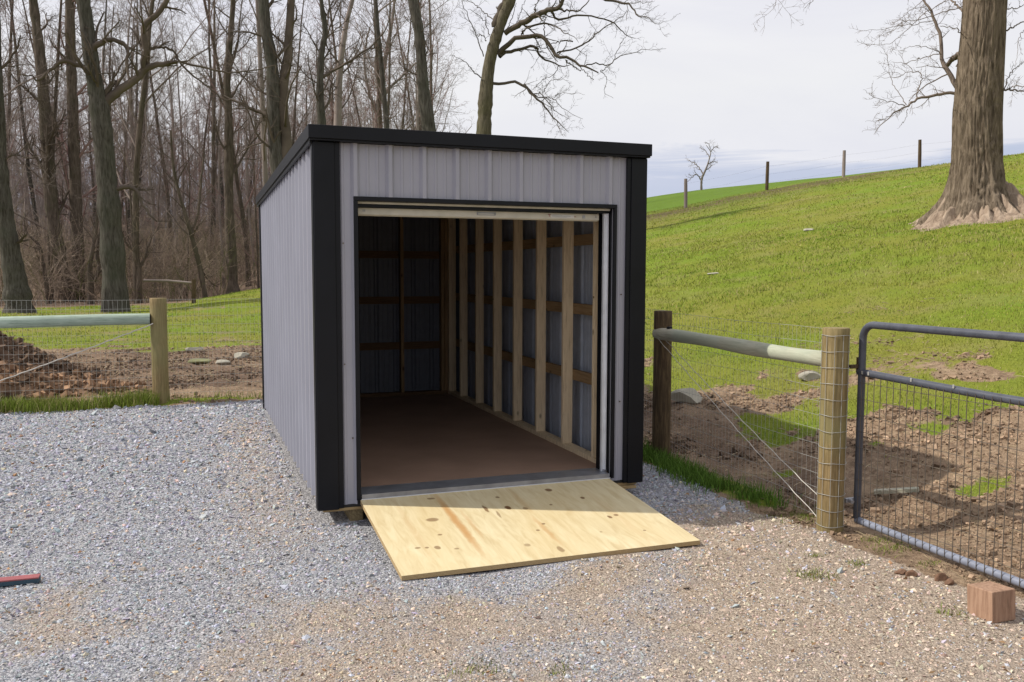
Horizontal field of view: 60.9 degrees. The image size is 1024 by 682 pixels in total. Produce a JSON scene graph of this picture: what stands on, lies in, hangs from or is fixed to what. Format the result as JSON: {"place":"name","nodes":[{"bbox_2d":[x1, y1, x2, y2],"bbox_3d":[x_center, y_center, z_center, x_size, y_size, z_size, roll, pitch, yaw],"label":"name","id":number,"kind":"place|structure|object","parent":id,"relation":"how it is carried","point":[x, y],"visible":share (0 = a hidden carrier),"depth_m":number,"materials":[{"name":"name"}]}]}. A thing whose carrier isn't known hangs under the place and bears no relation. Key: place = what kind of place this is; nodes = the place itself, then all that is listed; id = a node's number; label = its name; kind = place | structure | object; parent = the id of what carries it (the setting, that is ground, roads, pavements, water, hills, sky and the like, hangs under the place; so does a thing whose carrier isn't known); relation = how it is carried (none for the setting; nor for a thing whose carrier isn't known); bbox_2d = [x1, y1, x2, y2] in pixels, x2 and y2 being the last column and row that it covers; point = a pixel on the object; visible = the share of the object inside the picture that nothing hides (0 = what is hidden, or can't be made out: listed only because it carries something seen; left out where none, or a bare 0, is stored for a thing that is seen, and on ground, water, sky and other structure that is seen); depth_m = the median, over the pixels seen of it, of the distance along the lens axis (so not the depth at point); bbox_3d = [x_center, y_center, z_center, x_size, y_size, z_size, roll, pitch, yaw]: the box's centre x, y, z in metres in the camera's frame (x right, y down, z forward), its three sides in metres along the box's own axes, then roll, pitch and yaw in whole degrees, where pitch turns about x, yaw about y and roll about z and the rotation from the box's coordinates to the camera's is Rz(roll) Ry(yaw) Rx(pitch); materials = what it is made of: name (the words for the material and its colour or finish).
{"place":"outdoors","nodes":[
{"label":"outdoors","id":0,"kind":"place"},
{"bbox_2d":[0,386,968,681],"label":"verge grass","id":1,"kind":"structure","parent":0,"point":[686,470],"depth_m":7.40,"materials":[{"name":"plant"}]},
{"bbox_2d":[0,154,1023,681],"bbox_3d":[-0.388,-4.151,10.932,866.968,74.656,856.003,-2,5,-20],"label":"ground","id":2,"kind":"structure","parent":0,"point":[672,204],"depth_m":5.71,"materials":[{"name":"gravel"}]},
{"bbox_2d":[0,0,32,171],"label":"tree","id":3,"kind":"object","parent":2,"relation":"on","point":[11,116],"visible":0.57,"depth_m":45.04,"materials":[{"name":"brown plant"}]},
{"bbox_2d":[0,18,35,313],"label":"bare tree","id":4,"kind":"object","parent":2,"relation":"on","point":[16,288],"visible":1,"depth_m":32.54,"materials":[{"name":"brown plant"}]},
{"bbox_2d":[0,1,37,177],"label":"tree","id":5,"kind":"object","parent":2,"relation":"on","point":[15,114],"visible":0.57,"depth_m":50.41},
{"bbox_2d":[0,4,37,163],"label":"tree","id":6,"kind":"object","parent":2,"relation":"on","point":[18,105],"visible":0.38,"depth_m":52.17,"materials":[{"name":"brown plant"}]},
{"bbox_2d":[0,573,40,586],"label":"metal bar","id":7,"kind":"object","parent":2,"relation":"on","point":[19,580],"visible":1,"depth_m":4.67,"materials":[{"name":"red paint"}]},
{"bbox_2d":[0,0,61,224],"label":"tree","id":8,"kind":"object","parent":2,"relation":"on","point":[23,169],"visible":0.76,"depth_m":38.59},
{"bbox_2d":[16,209,51,303],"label":"sapling","id":9,"kind":"object","parent":2,"relation":"on","point":[42,262],"visible":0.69,"depth_m":41.22,"materials":[{"name":"brown plant"}]},
{"bbox_2d":[0,0,78,271],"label":"tree","id":10,"kind":"object","parent":2,"relation":"on","point":[34,207],"visible":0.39,"depth_m":59.68,"materials":[{"name":"brown plant"}]},
{"bbox_2d":[0,0,79,195],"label":"tree","id":11,"kind":"object","parent":2,"relation":"on","point":[10,82],"visible":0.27,"depth_m":61.27,"materials":[{"name":"brown plant"}]},
{"bbox_2d":[2,0,78,302],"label":"bare tree","id":12,"kind":"object","parent":2,"relation":"on","point":[51,204],"visible":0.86,"depth_m":43.37,"materials":[{"name":"brown plant"}]},
{"bbox_2d":[0,0,85,123],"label":"tree","id":13,"kind":"object","parent":2,"relation":"on","point":[15,87],"visible":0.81,"depth_m":42.56,"materials":[{"name":"brown plant"}]},
{"bbox_2d":[2,0,95,289],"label":"tree","id":14,"kind":"object","parent":2,"relation":"on","point":[65,174],"visible":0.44,"depth_m":50.29,"materials":[{"name":"brown plant"}]},
{"bbox_2d":[8,9,90,298],"bbox_3d":[-24.509,-9.899,46.051,4.683,15.928,5.016,1,4,4],"label":"tree","id":15,"kind":"object","parent":2,"relation":"on","point":[38,120],"visible":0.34,"depth_m":46.64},
{"bbox_2d":[15,16,86,257],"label":"tree","id":16,"kind":"object","parent":2,"relation":"on","point":[51,101],"visible":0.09,"depth_m":65.59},
{"bbox_2d":[26,0,91,269],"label":"tree","id":17,"kind":"object","parent":2,"relation":"on","point":[64,115],"visible":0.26,"depth_m":58.70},
{"bbox_2d":[6,0,130,302],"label":"tree","id":18,"kind":"object","parent":2,"relation":"on","point":[54,108],"visible":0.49,"depth_m":44.30,"materials":[{"name":"brown plant"}]},
{"bbox_2d":[53,70,96,233],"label":"tree","id":19,"kind":"object","parent":2,"relation":"on","point":[82,189],"visible":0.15,"depth_m":66.67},
{"bbox_2d":[0,330,151,402],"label":"soil mound","id":20,"kind":"object","parent":2,"relation":"on","point":[15,362],"visible":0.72,"depth_m":11.25,"materials":[{"name":"soil"}]},
{"bbox_2d":[35,0,127,301],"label":"bare tree","id":21,"kind":"object","parent":2,"relation":"on","point":[74,154],"visible":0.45,"depth_m":44.48,"materials":[{"name":"brown plant"}]},
{"bbox_2d":[54,5,121,236],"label":"tree","id":22,"kind":"object","parent":2,"relation":"on","point":[94,205],"visible":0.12,"depth_m":69.06,"materials":[{"name":"brown plant"}]},
{"bbox_2d":[48,28,157,234],"bbox_3d":[-24.767,-10.855,53.164,5.119,15.420,4.779,3,6,32],"label":"tree","id":23,"kind":"object","parent":2,"relation":"on","point":[89,139],"visible":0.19,"depth_m":53.20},
{"bbox_2d":[79,202,132,303],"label":"sapling","id":24,"kind":"object","parent":2,"relation":"on","point":[90,271],"visible":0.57,"depth_m":41.24,"materials":[{"name":"brown plant"}]},
{"bbox_2d":[62,0,163,244],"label":"tree","id":25,"kind":"object","parent":2,"relation":"on","point":[109,54],"visible":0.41,"depth_m":47.67,"materials":[{"name":"brown plant"}]},
{"bbox_2d":[57,0,168,278],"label":"tree","id":26,"kind":"object","parent":2,"relation":"on","point":[104,58],"visible":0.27,"depth_m":57.84,"materials":[{"name":"brown plant"}]},
{"bbox_2d":[89,6,169,237],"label":"tree","id":27,"kind":"object","parent":2,"relation":"on","point":[122,204],"visible":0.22,"depth_m":65.42,"materials":[{"name":"brown plant"}]},
{"bbox_2d":[0,191,259,305],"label":"undergrowth","id":28,"kind":"object","parent":2,"relation":"on","point":[29,255],"visible":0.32,"depth_m":44.48,"materials":[{"name":"plant"}]},
{"bbox_2d":[108,84,152,298],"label":"tree","id":29,"kind":"object","parent":2,"relation":"on","point":[125,201],"visible":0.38,"depth_m":43.83,"materials":[{"name":"brown plant"}]},
{"bbox_2d":[0,298,261,405],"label":"wire fence","id":30,"kind":"object","parent":2,"relation":"on","point":[155,318],"visible":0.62,"depth_m":10.46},
{"bbox_2d":[75,18,190,243],"bbox_3d":[-22.587,-11.024,52.262,5.546,16.072,5.178,2,6,41],"label":"tree","id":31,"kind":"object","parent":2,"relation":"on","point":[124,132],"visible":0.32,"depth_m":52.35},
{"bbox_2d":[103,0,168,201],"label":"tree","id":32,"kind":"object","parent":2,"relation":"on","point":[132,145],"visible":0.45,"depth_m":56.84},
{"bbox_2d":[93,0,178,213],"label":"tree","id":33,"kind":"object","parent":2,"relation":"on","point":[132,89],"visible":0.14,"depth_m":68.66,"materials":[{"name":"brown plant"}]},
{"bbox_2d":[122,177,167,303],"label":"sapling","id":34,"kind":"object","parent":2,"relation":"on","point":[139,278],"visible":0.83,"depth_m":40.28,"materials":[{"name":"brown plant"}]},
{"bbox_2d":[9,0,286,311],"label":"forked tree","id":35,"kind":"object","parent":2,"relation":"on","point":[114,288],"visible":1,"depth_m":33.02,"materials":[{"name":"brown plant"}]},
{"bbox_2d":[111,0,188,242],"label":"tree","id":36,"kind":"object","parent":2,"relation":"on","point":[128,211],"visible":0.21,"depth_m":63.37,"materials":[{"name":"brown plant"}]},
{"bbox_2d":[72,0,238,303],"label":"tree","id":37,"kind":"object","parent":2,"relation":"on","point":[136,168],"visible":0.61,"depth_m":39.70,"materials":[{"name":"brown plant"}]},
{"bbox_2d":[105,14,210,297],"bbox_3d":[-18.962,-9.530,46.999,5.363,15.188,3.720,-1,5,-13],"label":"tree","id":38,"kind":"object","parent":2,"relation":"on","point":[151,195],"visible":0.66,"depth_m":46.54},
{"bbox_2d":[92,0,224,275],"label":"tree","id":39,"kind":"object","parent":2,"relation":"on","point":[166,189],"visible":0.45,"depth_m":60.20,"materials":[{"name":"brown plant"}]},
{"bbox_2d":[139,129,181,292],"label":"tree","id":40,"kind":"object","parent":2,"relation":"on","point":[158,209],"visible":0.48,"depth_m":49.31,"materials":[{"name":"brown plant"}]},
{"bbox_2d":[111,0,210,253],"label":"tree","id":41,"kind":"object","parent":2,"relation":"on","point":[143,129],"visible":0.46,"depth_m":61.84,"materials":[{"name":"brown plant"}]},
{"bbox_2d":[143,279,195,302],"bbox_3d":[-13.942,-1.932,35.570,2.052,1.172,0.179,0,5,-6],"label":"rail fence","id":42,"kind":"object","parent":2,"relation":"on","point":[193,287],"visible":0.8,"depth_m":35.55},
{"bbox_2d":[123,2,216,288],"bbox_3d":[-21.362,-12.007,53.405,6.812,18.034,4.076,3,6,36],"label":"tree","id":43,"kind":"object","parent":2,"relation":"on","point":[173,140],"visible":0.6,"depth_m":53.16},
{"bbox_2d":[159,95,217,295],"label":"tree","id":44,"kind":"object","parent":2,"relation":"on","point":[189,211],"visible":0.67,"depth_m":48.26,"materials":[{"name":"brown plant"}]},
{"bbox_2d":[153,125,227,297],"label":"sapling","id":45,"kind":"object","parent":2,"relation":"on","point":[201,273],"visible":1,"depth_m":40.09,"materials":[{"name":"brown plant"}]},
{"bbox_2d":[123,0,258,274],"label":"tree","id":46,"kind":"object","parent":2,"relation":"on","point":[213,158],"visible":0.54,"depth_m":57.53,"materials":[{"name":"brown plant"}]},
{"bbox_2d":[151,0,239,242],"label":"tree","id":47,"kind":"object","parent":2,"relation":"on","point":[179,112],"visible":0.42,"depth_m":65.51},
{"bbox_2d":[187,358,211,363],"bbox_3d":[-5.437,0.359,15.192,0.420,0.102,0.250,1,5,10],"label":"rock","id":48,"kind":"object","parent":2,"relation":"on","point":[202,361],"visible":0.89,"depth_m":15.10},
{"bbox_2d":[153,0,255,238],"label":"tree","id":49,"kind":"object","parent":2,"relation":"on","point":[221,178],"visible":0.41,"depth_m":62.31,"materials":[{"name":"brown plant"}]},
{"bbox_2d":[150,0,267,286],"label":"tree","id":50,"kind":"object","parent":2,"relation":"on","point":[237,183],"visible":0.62,"depth_m":48.15,"materials":[{"name":"brown plant"}]},
{"bbox_2d":[165,50,253,287],"bbox_3d":[-17.427,-9.826,50.495,4.704,13.906,4.391,0,6,3],"label":"tree","id":51,"kind":"object","parent":2,"relation":"on","point":[219,169],"visible":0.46,"depth_m":50.66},
{"bbox_2d":[177,4,242,266],"bbox_3d":[-22.206,-15.104,64.043,5.233,20.000,5.284,-4,4,-27],"label":"tree","id":52,"kind":"object","parent":2,"relation":"on","point":[205,141],"visible":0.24,"depth_m":63.89,"materials":[{"name":"brown plant"}]},
{"bbox_2d":[173,11,258,261],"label":"tree","id":53,"kind":"object","parent":2,"relation":"on","point":[216,118],"visible":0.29,"depth_m":65.43,"materials":[{"name":"brown plant"}]},
{"bbox_2d":[197,92,238,245],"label":"tree","id":54,"kind":"object","parent":2,"relation":"on","point":[215,174],"visible":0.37,"depth_m":59.26,"materials":[{"name":"brown plant"}]},
{"bbox_2d":[2,16,443,271],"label":"distant wood","id":55,"kind":"object","parent":2,"relation":"on","point":[26,202],"visible":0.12,"depth_m":71.52,"materials":[{"name":"plant"}]},
{"bbox_2d":[195,37,267,278],"bbox_3d":[-15.800,-10.772,51.784,3.686,14.614,5.230,3,5,29],"label":"tree","id":56,"kind":"object","parent":2,"relation":"on","point":[246,189],"visible":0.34,"depth_m":52.46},
{"bbox_2d":[202,0,267,293],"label":"bare tree","id":57,"kind":"object","parent":2,"relation":"on","point":[229,172],"visible":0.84,"depth_m":43.10,"materials":[{"name":"brown plant"}]},
{"bbox_2d":[235,132,260,250],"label":"tree","id":58,"kind":"object","parent":2,"relation":"on","point":[251,197],"visible":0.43,"depth_m":59.56,"materials":[{"name":"brown plant"}]},
{"bbox_2d":[231,77,269,287],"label":"tree","id":59,"kind":"object","parent":2,"relation":"on","point":[256,225],"visible":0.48,"depth_m":45.39,"materials":[{"name":"brown plant"}]},
{"bbox_2d":[234,41,270,213],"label":"tree","id":60,"kind":"object","parent":2,"relation":"on","point":[254,124],"visible":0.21,"depth_m":64.64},
{"bbox_2d":[211,0,309,185],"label":"tree","id":61,"kind":"object","parent":2,"relation":"on","point":[263,124],"visible":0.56,"depth_m":41.51,"materials":[{"name":"plant"}]},
{"bbox_2d":[234,39,292,197],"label":"tree","id":62,"kind":"object","parent":2,"relation":"on","point":[260,178],"visible":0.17,"depth_m":66.99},
{"bbox_2d":[234,4,295,232],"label":"tree","id":63,"kind":"object","parent":2,"relation":"on","point":[257,129],"visible":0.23,"depth_m":68.18,"materials":[{"name":"brown plant"}]},
{"bbox_2d":[215,0,316,174],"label":"bare tree","id":64,"kind":"object","parent":2,"relation":"on","point":[276,115],"visible":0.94,"depth_m":37.72,"materials":[{"name":"brown plant"}]},
{"bbox_2d":[208,0,350,171],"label":"tree","id":65,"kind":"object","parent":2,"relation":"on","point":[258,73],"visible":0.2,"depth_m":52.60,"materials":[{"name":"brown plant"}]},
{"bbox_2d":[258,6,304,168],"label":"tree","id":66,"kind":"object","parent":2,"relation":"on","point":[282,58],"visible":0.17,"depth_m":70.52,"materials":[{"name":"brown plant"}]},
{"bbox_2d":[266,0,334,145],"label":"tree","id":67,"kind":"object","parent":2,"relation":"on","point":[294,107],"visible":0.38,"depth_m":63.95,"materials":[{"name":"brown plant"}]},
{"bbox_2d":[290,34,317,135],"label":"tree","id":68,"kind":"object","parent":2,"relation":"on","point":[306,119],"visible":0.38,"depth_m":43.55,"materials":[{"name":"brown plant"}]},
{"bbox_2d":[289,17,342,138],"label":"tree","id":69,"kind":"object","parent":2,"relation":"on","point":[310,79],"visible":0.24,"depth_m":62.97,"materials":[{"name":"brown plant"}]},
{"bbox_2d":[298,0,367,125],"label":"tree","id":70,"kind":"object","parent":2,"relation":"on","point":[335,54],"visible":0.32,"depth_m":58.35,"materials":[{"name":"brown plant"}]},
{"bbox_2d":[313,24,362,124],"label":"tree","id":71,"kind":"object","parent":2,"relation":"on","point":[331,66],"visible":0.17,"depth_m":59.05,"materials":[{"name":"brown plant"}]},
{"bbox_2d":[314,0,375,125],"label":"bare tree","id":72,"kind":"object","parent":2,"relation":"on","point":[338,115],"visible":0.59,"depth_m":47.98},
{"bbox_2d":[324,0,372,127],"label":"tree","id":73,"kind":"object","parent":2,"relation":"on","point":[356,108],"visible":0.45,"depth_m":64.20,"materials":[{"name":"brown plant"}]},
{"bbox_2d":[306,0,390,128],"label":"tree","id":74,"kind":"object","parent":2,"relation":"on","point":[327,58],"visible":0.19,"depth_m":72.22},
{"bbox_2d":[293,0,406,124],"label":"bare tree","id":75,"kind":"object","parent":2,"relation":"on","point":[321,88],"visible":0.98,"depth_m":40.17,"materials":[{"name":"brown plant"}]},
{"bbox_2d":[327,0,415,127],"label":"bare tree","id":76,"kind":"object","parent":2,"relation":"on","point":[385,62],"visible":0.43,"depth_m":54.06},
{"bbox_2d":[343,0,412,128],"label":"tree","id":77,"kind":"object","parent":2,"relation":"on","point":[376,26],"visible":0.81,"depth_m":42.16,"materials":[{"name":"brown plant"}]},
{"bbox_2d":[342,0,415,128],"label":"tree","id":78,"kind":"object","parent":2,"relation":"on","point":[388,82],"visible":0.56,"depth_m":46.73,"materials":[{"name":"brown plant"}]},
{"bbox_2d":[315,0,468,132],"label":"tree","id":79,"kind":"object","parent":2,"relation":"on","point":[378,90],"visible":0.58,"depth_m":51.14,"materials":[{"name":"brown plant"}]},
{"bbox_2d":[361,3,447,128],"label":"tree","id":80,"kind":"object","parent":2,"relation":"on","point":[403,114],"visible":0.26,"depth_m":73.80,"materials":[{"name":"brown plant"}]},
{"bbox_2d":[367,0,447,130],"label":"tree","id":81,"kind":"object","parent":2,"relation":"on","point":[407,67],"visible":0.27,"depth_m":73.19,"materials":[{"name":"brown plant"}]},
{"bbox_2d":[359,0,467,129],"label":"tree","id":82,"kind":"object","parent":2,"relation":"on","point":[417,111],"visible":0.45,"depth_m":42.95,"materials":[{"name":"plant"}]},
{"bbox_2d":[398,0,436,130],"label":"bare tree","id":83,"kind":"object","parent":2,"relation":"on","point":[426,112],"visible":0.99,"depth_m":38.78,"materials":[{"name":"grey plant"}]},
{"bbox_2d":[372,0,468,131],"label":"tree","id":84,"kind":"object","parent":2,"relation":"on","point":[429,72],"visible":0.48,"depth_m":53.66,"materials":[{"name":"brown plant"}]},
{"bbox_2d":[396,10,453,130],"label":"tree","id":85,"kind":"object","parent":2,"relation":"on","point":[416,85],"visible":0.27,"depth_m":57.89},
{"bbox_2d":[383,0,474,132],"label":"tree","id":86,"kind":"object","parent":2,"relation":"on","point":[408,109],"visible":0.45,"depth_m":71.63,"materials":[{"name":"brown plant"}]},
{"bbox_2d":[389,0,471,131],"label":"tree","id":87,"kind":"object","parent":2,"relation":"on","point":[431,58],"visible":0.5,"depth_m":60.97,"materials":[{"name":"brown plant"}]},
{"bbox_2d":[255,124,651,520],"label":"shed","id":88,"kind":"structure","parent":2,"relation":"on","point":[444,312],"depth_m":6.83,"materials":[{"name":"grey"}]},
{"bbox_2d":[0,152,1023,508],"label":"pasture grass","id":89,"kind":"structure","parent":2,"relation":"on","point":[832,246],"depth_m":17.21,"materials":[{"name":"plant"}]},
{"bbox_2d":[9,335,1023,596],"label":"soil clods","id":90,"kind":"object","parent":2,"relation":"on","point":[929,439],"visible":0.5,"depth_m":7.28,"materials":[{"name":"soil"}]},
{"bbox_2d":[12,333,1021,681],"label":"fallen leaves","id":91,"kind":"object","parent":2,"relation":"on","point":[550,591],"visible":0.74,"depth_m":4.57,"materials":[{"name":"plant"}]},
{"bbox_2d":[12,298,1023,592],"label":"straw and twig litter","id":92,"kind":"object","parent":2,"relation":"on","point":[704,430],"visible":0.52,"depth_m":8.01,"materials":[{"name":"plant"}]},
{"bbox_2d":[360,478,699,580],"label":"ramp","id":93,"kind":"structure","parent":2,"relation":"on","point":[434,535],"depth_m":5.49,"materials":[{"name":"brown wood"}]},
{"bbox_2d":[452,0,676,136],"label":"spreading tree","id":94,"kind":"object","parent":2,"relation":"on","point":[504,8],"visible":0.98,"depth_m":32.05,"materials":[{"name":"brown plant"}]},
{"bbox_2d":[671,388,702,403],"bbox_3d":[1.942,0.608,9.734,0.370,0.174,0.276,-2,5,-20],"label":"rock","id":95,"kind":"object","parent":2,"relation":"on","point":[680,396],"visible":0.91,"depth_m":9.67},
{"bbox_2d":[685,140,717,189],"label":"lone tree","id":96,"kind":"object","parent":2,"relation":"on","point":[703,174],"visible":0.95,"depth_m":63.66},
{"bbox_2d":[643,308,850,532],"bbox_3d":[1.027,0.400,8.944,0.228,1.520,7.069,-1,5,-18],"label":"wire fence","id":97,"kind":"object","parent":2,"relation":"on","point":[830,358],"visible":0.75,"depth_m":6.02,"materials":[{"name":"wood"}]},
{"bbox_2d":[844,321,1023,588],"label":"farm gate","id":98,"kind":"structure","parent":97,"relation":"attached to","point":[862,372],"depth_m":5.09,"materials":[{"name":"metal"}]},
{"bbox_2d":[798,371,820,380],"bbox_3d":[3.359,0.391,9.799,0.293,0.115,0.140,0,5,-4],"label":"rock","id":99,"kind":"object","parent":2,"relation":"on","point":[809,375],"visible":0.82,"depth_m":9.74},
{"bbox_2d":[684,140,950,207],"bbox_3d":[16.147,-8.377,43.675,16.555,4.399,2.420,-1,5,-9],"label":"hill fence","id":100,"kind":"object","parent":2,"relation":"on","point":[843,170],"visible":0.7,"depth_m":44.19,"materials":[{"name":"metal"}]},
{"bbox_2d":[754,0,1023,230],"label":"tree","id":101,"kind":"object","parent":2,"relation":"on","point":[978,188],"visible":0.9,"depth_m":18.77,"materials":[{"name":"brown plant"}]},
{"bbox_2d":[874,487,918,493],"bbox_3d":[2.809,1.094,6.371,0.301,0.080,0.060,3,5,27],"label":"board","id":102,"kind":"object","parent":2,"relation":"on","point":[900,490],"visible":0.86,"depth_m":6.35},
{"bbox_2d":[934,572,947,580],"bbox_3d":[2.365,1.304,4.803,0.065,0.061,0.068,3,5,30],"label":"clod","id":103,"kind":"object","parent":2,"relation":"on","point":[942,576],"visible":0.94,"depth_m":4.79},
{"bbox_2d":[967,581,1015,622],"bbox_3d":[2.361,1.285,4.297,0.152,0.162,0.162,-2,5,-20],"label":"wooden block","id":104,"kind":"object","parent":2,"relation":"on","point":[993,602],"depth_m":4.24,"materials":[{"name":"brown wood"}]},
{"bbox_2d":[0,399,1023,681],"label":"gravel","id":105,"kind":"structure","parent":0,"point":[246,441],"depth_m":4.92,"materials":[{"name":"gravel"}]},
{"bbox_2d":[0,0,1023,224],"label":"sky","id":106,"kind":"structure","parent":0,"point":[788,94],"materials":[{"name":"white"}]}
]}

